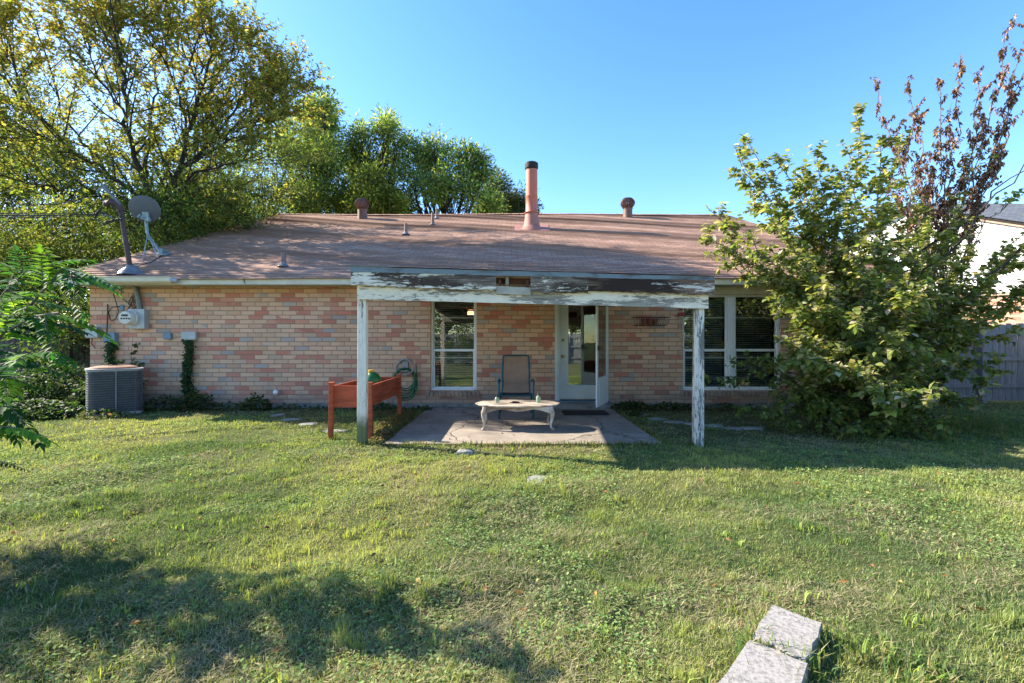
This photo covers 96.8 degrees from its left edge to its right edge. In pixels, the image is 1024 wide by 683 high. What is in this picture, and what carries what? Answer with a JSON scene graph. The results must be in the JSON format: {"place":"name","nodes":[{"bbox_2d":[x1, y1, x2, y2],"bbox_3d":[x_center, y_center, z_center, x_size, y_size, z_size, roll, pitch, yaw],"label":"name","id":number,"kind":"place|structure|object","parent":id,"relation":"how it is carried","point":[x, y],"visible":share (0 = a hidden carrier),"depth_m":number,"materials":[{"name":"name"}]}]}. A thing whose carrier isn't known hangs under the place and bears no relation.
{"place":"outdoors","nodes":[
{"label":"outdoors","id":0,"kind":"place"},
{"bbox_2d":[0,396,1023,682],"bbox_3d":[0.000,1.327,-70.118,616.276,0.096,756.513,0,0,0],"label":"ground","id":1,"kind":"structure","parent":0,"point":[720,416],"depth_m":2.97,"materials":[{"name":"green plant"}]},
{"bbox_2d":[0,461,28,472],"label":"chinaberry shrub","id":2,"kind":"object","parent":1,"relation":"on","point":[6,464],"visible":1,"depth_m":2.98,"materials":[{"name":"green plant"}]},
{"bbox_2d":[0,203,72,311],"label":"background bush","id":3,"kind":"object","parent":1,"relation":"on","point":[2,258],"visible":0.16,"depth_m":12.51,"materials":[{"name":"green plant"}]},
{"bbox_2d":[0,361,87,420],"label":"ground cover","id":4,"kind":"object","parent":1,"relation":"on","point":[48,404],"visible":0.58,"depth_m":8.63,"materials":[{"name":"green plant"}]},
{"bbox_2d":[0,324,89,391],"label":"fence","id":5,"kind":"object","parent":1,"relation":"on","point":[13,340],"visible":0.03,"depth_m":11.19,"materials":[{"name":"wood"}]},
{"bbox_2d":[2,284,89,385],"bbox_3d":[-10.029,0.007,10.630,3.249,2.674,2.607,0,0,0],"label":"background bush","id":6,"kind":"object","parent":1,"relation":"on","point":[79,337],"visible":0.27,"depth_m":10.25,"materials":[{"name":"green plant"}]},
{"bbox_2d":[0,247,91,338],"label":"background bush","id":7,"kind":"object","parent":1,"relation":"on","point":[30,286],"visible":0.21,"depth_m":11.80,"materials":[{"name":"green plant"}]},
{"bbox_2d":[0,43,99,241],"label":"background tree","id":8,"kind":"object","parent":1,"relation":"on","point":[9,68],"visible":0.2,"depth_m":20.00,"materials":[{"name":"green plant"}]},
{"bbox_2d":[0,244,124,452],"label":"chinaberry shrub","id":9,"kind":"object","parent":1,"relation":"on","point":[49,359],"visible":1,"depth_m":2.61,"materials":[{"name":"green plant"}]},
{"bbox_2d":[0,126,133,290],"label":"background tree","id":10,"kind":"object","parent":1,"relation":"on","point":[12,198],"visible":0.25,"depth_m":16.68,"materials":[{"name":"green plant"}]},
{"bbox_2d":[0,187,148,315],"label":"background bush","id":11,"kind":"object","parent":1,"relation":"on","point":[81,254],"visible":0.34,"depth_m":13.04,"materials":[{"name":"green plant"}]},
{"bbox_2d":[0,133,176,307],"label":"background tree","id":12,"kind":"object","parent":1,"relation":"on","point":[118,162],"visible":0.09,"depth_m":18.06,"materials":[{"name":"green plant"}]},
{"bbox_2d":[85,364,143,415],"bbox_3d":[-7.430,0.878,8.504,0.810,0.904,0.810,0,0,-44],"label":"air conditioner","id":13,"kind":"object","parent":1,"relation":"on","point":[118,387],"visible":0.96,"depth_m":8.24,"materials":[{"name":"metal"}]},
{"bbox_2d":[114,339,148,397],"bbox_3d":[-7.473,0.610,8.844,0.669,1.447,0.510,0,0,0],"label":"sapling","id":14,"kind":"object","parent":1,"relation":"on","point":[135,345],"visible":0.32,"depth_m":8.90,"materials":[{"name":"green plant"}]},
{"bbox_2d":[62,164,228,259],"bbox_3d":[-9.428,-1.577,11.836,3.285,5.842,3.135,0,0,33],"label":"background bush","id":15,"kind":"object","parent":1,"relation":"on","point":[170,213],"visible":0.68,"depth_m":11.76,"materials":[{"name":"green plant"}]},
{"bbox_2d":[0,0,341,252],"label":"elm tree","id":16,"kind":"object","parent":1,"relation":"on","point":[274,78],"visible":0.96,"depth_m":11.97,"materials":[{"name":"green plant"}]},
{"bbox_2d":[67,139,301,260],"bbox_3d":[-13.977,-4.256,20.409,9.269,11.269,5.971,0,0,0],"label":"background tree","id":17,"kind":"object","parent":1,"relation":"on","point":[227,170],"visible":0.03,"depth_m":20.86,"materials":[{"name":"green plant"}]},
{"bbox_2d":[118,163,281,247],"bbox_3d":[-10.628,-2.322,15.459,5.466,7.310,3.158,0,0,0],"label":"background bush","id":18,"kind":"object","parent":1,"relation":"on","point":[270,213],"visible":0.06,"depth_m":15.33,"materials":[{"name":"green plant"}]},
{"bbox_2d":[128,162,282,241],"bbox_3d":[-9.221,-2.024,13.530,4.518,6.735,3.012,0,0,0],"label":"background bush","id":19,"kind":"object","parent":1,"relation":"on","point":[240,214],"visible":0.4,"depth_m":13.55,"materials":[{"name":"green plant"}]},
{"bbox_2d":[207,98,347,220],"bbox_3d":[-13.313,-5.753,23.596,8.746,14.217,6.146,0,0,-33],"label":"background tree","id":20,"kind":"object","parent":1,"relation":"on","point":[305,164],"visible":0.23,"depth_m":23.77,"materials":[{"name":"green plant"}]},
{"bbox_2d":[282,418,299,420],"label":"flagstone","id":21,"kind":"object","parent":1,"relation":"on","point":[292,419],"visible":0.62,"depth_m":7.65,"materials":[{"name":"grey stone"}]},
{"bbox_2d":[300,422,317,425],"bbox_3d":[-3.258,1.339,7.292,0.288,0.053,0.233,0,0,0],"label":"flagstone","id":22,"kind":"object","parent":1,"relation":"on","point":[310,423],"visible":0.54,"depth_m":7.29,"materials":[{"name":"grey stone"}]},
{"bbox_2d":[262,82,358,213],"bbox_3d":[-11.669,-7.041,26.890,6.007,16.845,6.083,0,0,-29],"label":"pecan tree","id":23,"kind":"object","parent":1,"relation":"on","point":[328,102],"visible":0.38,"depth_m":26.24,"materials":[{"name":"green plant"}]},
{"bbox_2d":[322,429,348,432],"bbox_3d":[-2.620,1.344,6.761,0.401,0.050,0.208,0,0,0],"label":"flagstone","id":24,"kind":"object","parent":1,"relation":"on","point":[338,431],"visible":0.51,"depth_m":6.72,"materials":[{"name":"beige stone"}]},
{"bbox_2d":[328,374,401,439],"bbox_3d":[-2.200,0.958,7.010,0.608,0.805,1.680,0,0,0],"label":"raised planter","id":25,"kind":"object","parent":1,"relation":"on","point":[345,394],"visible":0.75,"depth_m":6.22,"materials":[{"name":"red wood"}]},
{"bbox_2d":[368,370,380,383],"bbox_3d":[-2.241,0.591,7.300,0.288,0.278,0.192,0,0,0],"label":"watering jug","id":26,"kind":"object","parent":25,"relation":"on","point":[374,377],"visible":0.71,"depth_m":7.24,"materials":[{"name":"green plastic"}]},
{"bbox_2d":[323,152,418,213],"bbox_3d":[-8.037,-4.178,25.152,3.814,11.072,6.138,0,0,-43],"label":"pecan tree","id":27,"kind":"object","parent":1,"relation":"on","point":[382,199],"visible":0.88,"depth_m":23.80,"materials":[{"name":"green plant"}]},
{"bbox_2d":[329,100,415,213],"bbox_3d":[-8.917,-7.259,29.385,5.868,17.267,5.920,0,0,-33],"label":"pecan tree","id":28,"kind":"object","parent":1,"relation":"on","point":[386,126],"visible":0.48,"depth_m":28.05,"materials":[{"name":"green plant"}]},
{"bbox_2d":[369,409,414,440],"bbox_3d":[-1.841,1.260,7.246,0.764,0.192,2.787,0,0,-16],"label":"ground cover","id":29,"kind":"object","parent":1,"relation":"on","point":[379,434],"visible":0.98,"depth_m":6.97,"materials":[{"name":"green plant"}]},
{"bbox_2d":[72,388,758,418],"bbox_3d":[-1.391,1.141,8.383,12.465,0.473,1.452,0,0,0],"label":"ground cover","id":30,"kind":"object","parent":1,"relation":"on","point":[185,403],"visible":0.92,"depth_m":8.71,"materials":[{"name":"green plant"}]},
{"bbox_2d":[385,121,510,213],"bbox_3d":[-4.455,-6.167,27.840,8.954,15.114,6.793,0,0,0],"label":"pecan tree","id":31,"kind":"object","parent":1,"relation":"on","point":[436,179],"visible":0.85,"depth_m":26.87,"materials":[{"name":"green plant"}]},
{"bbox_2d":[456,449,473,455],"bbox_3d":[-0.553,1.318,5.370,0.210,0.098,0.134,0,0,0],"label":"rock","id":32,"kind":"object","parent":1,"relation":"on","point":[466,451],"visible":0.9,"depth_m":5.32,"materials":[{"name":"grey stone"}]},
{"bbox_2d":[53,161,927,409],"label":"brick house","id":33,"kind":"structure","parent":1,"relation":"on","point":[267,311],"depth_m":9.10,"materials":[{"name":"brick"}]},
{"bbox_2d":[85,326,99,337],"bbox_3d":[-8.345,-0.183,9.054,0.243,0.234,0.088,0,0,0],"label":"utility box","id":34,"kind":"object","parent":33,"relation":"attached to","point":[93,333],"visible":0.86,"depth_m":9.02,"materials":[{"name":"grey metal"}]},
{"bbox_2d":[91,304,108,348],"bbox_3d":[-8.207,-0.303,9.049,0.351,0.889,0.062,0,0,0],"label":"red conduit","id":35,"kind":"object","parent":33,"relation":"attached to","point":[106,328],"visible":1,"depth_m":9.04,"materials":[{"name":"metal"}]},
{"bbox_2d":[103,332,118,341],"bbox_3d":[-7.972,-0.080,9.039,0.233,0.197,0.118,0,0,0],"label":"utility box","id":36,"kind":"object","parent":33,"relation":"attached to","point":[115,336],"visible":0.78,"depth_m":8.99,"materials":[{"name":"plastic"}]},
{"bbox_2d":[102,341,120,364],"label":"climbing vine","id":37,"kind":"object","parent":33,"relation":"attached to","point":[110,348],"visible":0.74,"depth_m":9.00,"materials":[{"name":"green plant"}]},
{"bbox_2d":[100,184,142,273],"bbox_3d":[-7.634,-2.160,8.945,0.791,1.824,0.473,0,0,0],"label":"service mast","id":38,"kind":"object","parent":33,"relation":"on","point":[129,268],"visible":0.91,"depth_m":8.90,"materials":[{"name":"metal"}]},
{"bbox_2d":[0,204,123,225],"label":"overhead cable","id":39,"kind":"object","parent":38,"relation":"attached to","point":[89,214],"visible":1,"depth_m":8.73,"materials":[{"name":"black rubber"}]},
{"bbox_2d":[108,286,139,320],"bbox_3d":[-7.709,-0.754,9.050,0.645,0.766,0.056,0,0,0],"label":"loose cable","id":40,"kind":"object","parent":33,"relation":"attached to","point":[132,297],"visible":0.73,"depth_m":9.05,"materials":[{"name":"black rubber"}]},
{"bbox_2d":[119,286,148,328],"bbox_3d":[-7.453,-0.725,8.954,0.423,0.960,0.288,0,0,0],"label":"electric meter","id":41,"kind":"object","parent":33,"relation":"attached to","point":[138,318],"visible":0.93,"depth_m":8.96,"materials":[{"name":"grey metal"}]},
{"bbox_2d":[114,195,170,272],"bbox_3d":[-7.928,-2.303,9.778,0.787,1.967,1.639,0,0,-29],"label":"satellite dish","id":42,"kind":"object","parent":33,"relation":"on","point":[146,210],"visible":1,"depth_m":10.31,"materials":[{"name":"metal"}]},
{"bbox_2d":[163,333,171,339],"bbox_3d":[-6.853,-0.108,9.059,0.148,0.140,0.078,0,0,0],"label":"utility box","id":43,"kind":"object","parent":33,"relation":"attached to","point":[167,336],"visible":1,"depth_m":9.03,"materials":[{"name":"plastic"}]},
{"bbox_2d":[179,339,197,408],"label":"climbing vine","id":44,"kind":"object","parent":33,"relation":"attached to","point":[188,355],"visible":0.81,"depth_m":9.00,"materials":[{"name":"green plant"}]},
{"bbox_2d":[181,332,197,339],"bbox_3d":[-6.410,-0.113,9.049,0.280,0.168,0.098,0,0,0],"label":"utility box","id":45,"kind":"object","parent":33,"relation":"attached to","point":[189,335],"visible":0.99,"depth_m":9.01,"materials":[{"name":"grey metal"}]},
{"bbox_2d":[395,358,413,374],"bbox_3d":[-2.130,0.501,9.045,0.397,0.337,0.126,0,0,9],"label":"hose hanger","id":46,"kind":"object","parent":33,"relation":"attached to","point":[404,364],"visible":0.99,"depth_m":9.04,"materials":[{"name":"grey plastic"}]},
{"bbox_2d":[393,364,417,400],"bbox_3d":[-2.117,0.816,9.010,0.520,0.727,0.122,0,0,0],"label":"garden hose","id":47,"kind":"object","parent":46,"relation":"hanging from","point":[414,385],"visible":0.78,"depth_m":8.98,"materials":[{"name":"green rubber"}]},
{"bbox_2d":[431,301,476,389],"bbox_3d":[-1.170,0.019,9.242,0.924,1.918,0.204,0,0,0],"label":"window","id":48,"kind":"structure","parent":33,"relation":"in","point":[433,350],"depth_m":9.31,"materials":[{"name":"white plastic"}]},
{"bbox_2d":[459,302,473,314],"bbox_3d":[-0.998,-0.850,11.037,1.181,0.460,1.129,0,0,0],"label":"ceiling fan","id":49,"kind":"object","parent":33,"relation":"hanging from","point":[469,309],"visible":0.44,"depth_m":10.93,"materials":[{"name":"brown wood"}]},
{"bbox_2d":[560,305,595,398],"bbox_3d":[1.396,0.155,9.195,0.876,2.020,0.190,0,0,0],"label":"door","id":50,"kind":"structure","parent":33,"relation":"in","point":[567,391],"depth_m":9.17,"materials":[{"name":"paint"}]},
{"bbox_2d":[594,306,607,407],"bbox_3d":[1.722,0.168,8.690,0.120,2.075,0.860,0,0,25],"label":"storm door","id":51,"kind":"structure","parent":33,"relation":"in","point":[601,347],"depth_m":8.64,"materials":[{"name":"white metal"}]},
{"bbox_2d":[631,317,670,325],"bbox_3d":[2.750,-0.401,9.010,0.736,0.172,0.172,0,0,0],"label":"wall basket","id":52,"kind":"object","parent":33,"relation":"attached to","point":[651,321],"depth_m":8.98,"materials":[{"name":"metal"}]},
{"bbox_2d":[678,309,685,357],"bbox_3d":[3.341,-0.165,8.993,0.137,0.985,0.151,0,0,-36],"label":"wind chime","id":53,"kind":"object","parent":33,"relation":"hanging from","point":[682,314],"visible":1,"depth_m":8.97,"materials":[{"name":"black metal"}]},
{"bbox_2d":[683,297,728,389],"bbox_3d":[3.896,0.019,9.242,0.952,1.918,0.204,0,0,0],"label":"window","id":54,"kind":"structure","parent":33,"relation":"in","point":[726,299],"depth_m":9.30,"materials":[{"name":"white plastic"}]},
{"bbox_2d":[734,297,779,389],"bbox_3d":[4.919,0.019,9.242,0.933,1.918,0.204,0,0,0],"label":"window","id":55,"kind":"structure","parent":33,"relation":"in","point":[776,349],"depth_m":9.31,"materials":[{"name":"white plastic"}]},
{"bbox_2d":[472,166,544,214],"bbox_3d":[-0.525,-5.441,32.938,5.096,13.684,4.406,0,0,-32],"label":"pecan tree","id":56,"kind":"object","parent":1,"relation":"on","point":[515,200],"visible":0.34,"depth_m":31.77,"materials":[{"name":"green plant"}]},
{"bbox_2d":[2,407,1020,669],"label":"fallen leaves","id":57,"kind":"object","parent":1,"relation":"on","point":[508,559],"visible":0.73,"depth_m":3.23,"materials":[{"name":"brown plant"}]},
{"bbox_2d":[0,409,1023,682],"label":"clover","id":58,"kind":"object","parent":1,"relation":"on","point":[414,577],"visible":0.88,"depth_m":2.86,"materials":[{"name":"green plant"}]},
{"bbox_2d":[324,408,712,447],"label":"edge grass","id":59,"kind":"structure","parent":1,"relation":"on","point":[415,414],"depth_m":5.78,"materials":[{"name":"green plant"}]},
{"bbox_2d":[527,475,545,482],"bbox_3d":[0.247,1.346,4.363,0.203,0.048,0.276,0,0,0],"label":"flagstone","id":60,"kind":"object","parent":1,"relation":"on","point":[533,476],"visible":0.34,"depth_m":4.39,"materials":[{"name":"beige stone"}]},
{"bbox_2d":[648,417,666,420],"bbox_3d":[2.475,1.335,7.730,0.318,0.066,0.164,0,0,0],"label":"flagstone","id":61,"kind":"object","parent":1,"relation":"on","point":[654,418],"visible":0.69,"depth_m":7.69,"materials":[{"name":"grey stone"}]},
{"bbox_2d":[662,420,683,423],"bbox_3d":[2.647,1.342,7.450,0.335,0.066,0.206,0,0,0],"label":"flagstone","id":62,"kind":"object","parent":1,"relation":"on","point":[677,422],"visible":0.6,"depth_m":7.45,"materials":[{"name":"grey stone"}]},
{"bbox_2d":[704,424,722,427],"bbox_3d":[3.145,1.338,7.125,0.284,0.066,0.181,0,0,0],"label":"flagstone","id":63,"kind":"object","parent":1,"relation":"on","point":[718,425],"visible":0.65,"depth_m":7.07,"materials":[{"name":"grey stone"}]},
{"bbox_2d":[721,427,742,430],"bbox_3d":[3.381,1.352,6.971,0.319,0.067,0.160,0,0,0],"label":"flagstone","id":64,"kind":"object","parent":1,"relation":"on","point":[736,428],"visible":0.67,"depth_m":6.91,"materials":[{"name":"grey stone"}]},
{"bbox_2d":[742,426,763,429],"bbox_3d":[3.677,1.337,6.929,0.320,0.066,0.123,0,0,0],"label":"flagstone","id":65,"kind":"object","parent":1,"relation":"on","point":[752,428],"visible":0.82,"depth_m":6.90,"materials":[{"name":"grey stone"}]},
{"bbox_2d":[718,640,807,682],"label":"concrete block","id":66,"kind":"object","parent":1,"relation":"on","point":[767,668],"depth_m":1.75,"materials":[{"name":"grey concrete"}]},
{"bbox_2d":[753,605,821,662],"bbox_3d":[1.205,1.303,1.986,0.216,0.094,0.331,0,0,45],"label":"concrete block","id":67,"kind":"object","parent":1,"relation":"on","point":[792,625],"depth_m":1.97,"materials":[{"name":"grey concrete"}]},
{"bbox_2d":[704,350,952,442],"bbox_3d":[4.411,0.878,6.864,2.986,1.498,2.086,0,0,0],"label":"shrub","id":68,"kind":"object","parent":1,"relation":"on","point":[814,405],"visible":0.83,"depth_m":6.61,"materials":[{"name":"green plant"}]},
{"bbox_2d":[698,102,1023,437],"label":"elm shrub","id":69,"kind":"object","parent":1,"relation":"on","point":[808,309],"visible":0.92,"depth_m":7.09,"materials":[{"name":"green plant"}]},
{"bbox_2d":[887,164,1023,339],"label":"dry branch","id":70,"kind":"object","parent":69,"relation":"attached to","point":[1018,250],"visible":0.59,"depth_m":7.31,"materials":[{"name":"brown plant"}]},
{"bbox_2d":[819,283,909,424],"bbox_3d":[5.161,0.230,6.772,1.466,2.211,1.109,0,0,0],"label":"nandina shrub","id":71,"kind":"object","parent":1,"relation":"on","point":[863,364],"visible":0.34,"depth_m":6.78,"materials":[{"name":"green plant"}]},
{"bbox_2d":[815,411,1022,440],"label":"tall weeds","id":72,"kind":"object","parent":1,"relation":"on","point":[989,428],"visible":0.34,"depth_m":6.77,"materials":[{"name":"green plant"}]},
{"bbox_2d":[870,14,1023,390],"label":"withered tree","id":73,"kind":"object","parent":1,"relation":"on","point":[992,172],"visible":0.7,"depth_m":9.18,"materials":[{"name":"brown plant"}]},
{"bbox_2d":[870,141,1023,382],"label":"withered tree","id":74,"kind":"object","parent":1,"relation":"on","point":[1009,200],"visible":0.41,"depth_m":9.10,"materials":[{"name":"brown plant"}]},
{"bbox_2d":[933,323,1023,402],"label":"wood fence","id":75,"kind":"object","parent":1,"relation":"on","point":[1011,388],"visible":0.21,"depth_m":10.09,"materials":[{"name":"grey wood"}]},
{"bbox_2d":[0,0,1023,321],"label":"sky","id":76,"kind":"structure","parent":0,"point":[648,102],"materials":[{"name":"blue"}]},
{"bbox_2d":[384,407,662,447],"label":"patio","id":77,"kind":"structure","parent":0,"point":[455,427],"depth_m":6.81,"materials":[{"name":"concrete"}]},
{"bbox_2d":[497,355,534,418],"bbox_3d":[0.070,0.772,7.994,0.632,1.066,0.748,0,0,0],"label":"patio chair","id":78,"kind":"object","parent":77,"relation":"on","point":[515,374],"visible":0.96,"depth_m":8.23,"materials":[{"name":"beige fabric"}]},
{"bbox_2d":[475,400,559,430],"bbox_3d":[0.085,1.122,6.930,1.293,0.384,0.702,0,0,0],"label":"coffee table","id":79,"kind":"object","parent":77,"relation":"on","point":[524,405],"visible":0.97,"depth_m":6.68,"materials":[{"name":"white wood"}]},
{"bbox_2d":[495,395,499,402],"bbox_3d":[-0.226,0.872,6.900,0.072,0.114,0.071,0,0,0],"label":"glass bottle","id":80,"kind":"object","parent":79,"relation":"on","point":[497,399],"visible":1,"depth_m":6.87,"materials":[{"name":"green glass"}]},
{"bbox_2d":[536,393,540,402],"bbox_3d":[0.401,0.857,6.900,0.072,0.144,0.071,0,0,0],"label":"glass bottle","id":81,"kind":"object","parent":79,"relation":"on","point":[538,398],"visible":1,"depth_m":6.88,"materials":[{"name":"green glass"}]},
{"bbox_2d":[350,265,714,446],"bbox_3d":[0.256,0.144,7.157,4.583,2.571,2.985,0,0,0],"label":"patio cover","id":82,"kind":"object","parent":77,"relation":"on","point":[546,287],"visible":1,"depth_m":5.74,"materials":[{"name":"paint"}]},
{"bbox_2d":[562,410,608,414],"bbox_3d":[1.317,1.285,8.220,0.800,0.030,0.400,0,0,0],"label":"door mat","id":83,"kind":"object","parent":77,"relation":"on","point":[583,412],"depth_m":8.14,"materials":[{"name":"rubber"}]},
{"bbox_2d":[696,597,975,682],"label":"edge grass","id":84,"kind":"structure","parent":0,"point":[824,642],"depth_m":1.86,"materials":[{"name":"green plant"}]},
{"bbox_2d":[837,204,1023,324],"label":"white house","id":85,"kind":"structure","parent":0,"point":[1007,223],"depth_m":16.99,"materials":[{"name":"white paint"}]}
]}

